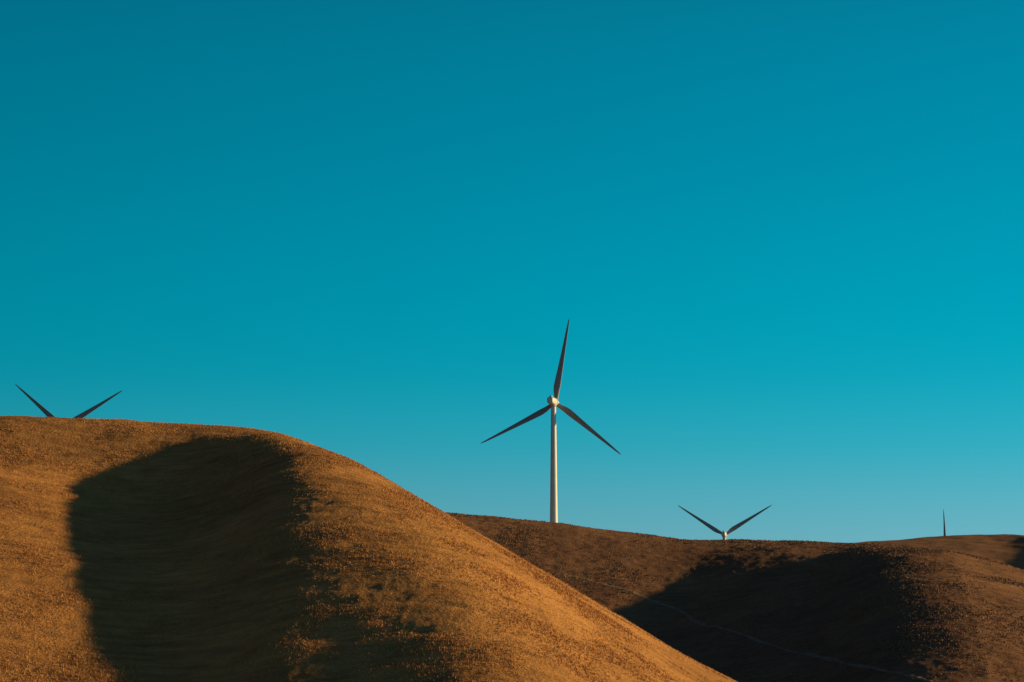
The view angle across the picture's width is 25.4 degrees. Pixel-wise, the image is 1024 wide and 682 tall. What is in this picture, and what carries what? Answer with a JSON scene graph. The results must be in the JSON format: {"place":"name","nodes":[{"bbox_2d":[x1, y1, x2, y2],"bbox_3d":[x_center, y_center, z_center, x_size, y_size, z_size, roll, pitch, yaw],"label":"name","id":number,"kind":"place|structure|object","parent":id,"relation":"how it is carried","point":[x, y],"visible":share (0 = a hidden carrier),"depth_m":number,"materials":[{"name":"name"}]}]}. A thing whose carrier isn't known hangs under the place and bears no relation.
{"place":"outdoors","nodes":[
{"label":"outdoors","id":0,"kind":"place"},
{"bbox_2d":[15,384,122,417],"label":"wind turbine","id":1,"kind":"object","parent":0,"point":[47,413],"visible":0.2,"depth_m":1298.91,"materials":[{"name":"white paint"}]},
{"bbox_2d":[0,415,737,681],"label":"hill","id":2,"kind":"structure","parent":0,"point":[63,434],"depth_m":231.60,"materials":[{"name":"brown plant"}]},
{"bbox_2d":[0,0,1023,542],"label":"sky","id":3,"kind":"structure","parent":0,"point":[779,243],"materials":[{"name":"blue"}]},
{"bbox_2d":[446,512,1023,681],"bbox_3d":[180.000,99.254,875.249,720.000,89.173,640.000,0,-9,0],"label":"hill","id":4,"kind":"structure","parent":0,"point":[731,578],"depth_m":810.34,"materials":[{"name":"brown plant"}]},
{"bbox_2d":[480,320,620,522],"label":"wind turbine","id":5,"kind":"object","parent":4,"relation":"on","point":[553,402],"visible":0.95,"depth_m":1078.42,"materials":[{"name":"white paint"}]},
{"bbox_2d":[678,505,771,539],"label":"wind turbine","id":6,"kind":"object","parent":4,"relation":"on","point":[729,531],"visible":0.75,"depth_m":1641.09,"materials":[{"name":"white paint"}]},
{"bbox_2d":[562,573,933,681],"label":"dirt track","id":7,"kind":"structure","parent":4,"relation":"on","point":[809,654],"depth_m":745.84,"materials":[{"name":"brown soil"}]},
{"bbox_2d":[858,534,1023,569],"bbox_3d":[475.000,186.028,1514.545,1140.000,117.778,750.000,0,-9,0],"label":"hill","id":8,"kind":"structure","parent":0,"point":[1005,548],"depth_m":1442.50,"materials":[{"name":"brown plant"}]},
{"bbox_2d":[943,509,945,535],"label":"wind turbine","id":9,"kind":"object","parent":8,"relation":"on","point":[944,523],"visible":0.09,"depth_m":1901.01,"materials":[{"name":"white paint"}]}
]}

